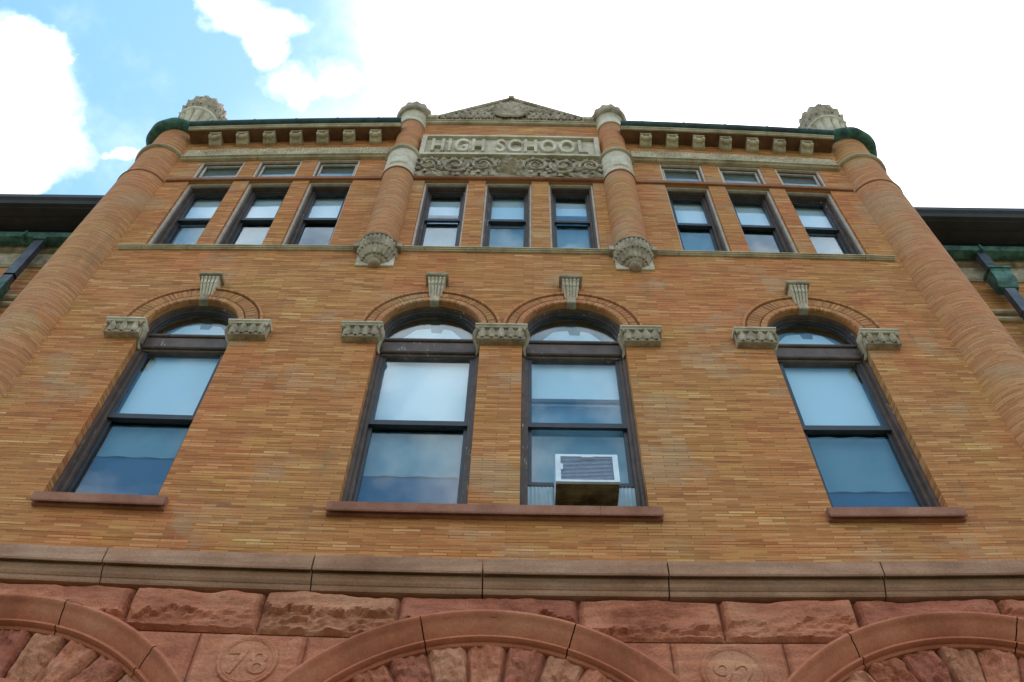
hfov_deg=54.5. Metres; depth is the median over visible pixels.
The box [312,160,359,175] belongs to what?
attic window
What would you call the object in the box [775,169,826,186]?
attic window
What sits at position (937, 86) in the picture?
sky
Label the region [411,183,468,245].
window
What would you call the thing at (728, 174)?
attic window
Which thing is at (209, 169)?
attic window
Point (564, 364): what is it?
window
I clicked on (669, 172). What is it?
attic window
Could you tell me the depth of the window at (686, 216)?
14.74 m
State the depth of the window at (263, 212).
14.81 m
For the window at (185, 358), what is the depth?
10.83 m
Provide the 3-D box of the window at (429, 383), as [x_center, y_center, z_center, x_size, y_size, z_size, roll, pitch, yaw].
[-0.987,0.705,10.840,1.197,3.820,0.307,1,-57,1]
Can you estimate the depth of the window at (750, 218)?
14.92 m
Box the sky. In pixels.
[0,0,1023,207]
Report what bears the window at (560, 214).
in the school building
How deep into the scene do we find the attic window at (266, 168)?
15.96 m
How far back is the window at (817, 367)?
10.76 m
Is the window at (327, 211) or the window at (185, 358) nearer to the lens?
the window at (185, 358)
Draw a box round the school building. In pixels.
[0,95,1023,681]
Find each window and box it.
[51,306,237,495]
[148,184,231,243]
[193,162,244,177]
[215,183,291,243]
[253,161,301,176]
[283,183,351,244]
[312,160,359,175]
[342,307,478,503]
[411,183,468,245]
[480,184,530,250]
[520,309,646,505]
[549,185,599,251]
[659,164,705,181]
[665,187,729,250]
[717,167,765,183]
[726,189,797,252]
[768,315,940,506]
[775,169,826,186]
[786,192,865,254]
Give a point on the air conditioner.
(586, 479)
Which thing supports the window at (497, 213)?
in the school building
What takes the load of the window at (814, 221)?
in the school building
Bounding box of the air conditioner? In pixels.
[528,454,636,505]
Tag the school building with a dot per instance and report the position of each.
(304, 399)
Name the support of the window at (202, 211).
in the school building

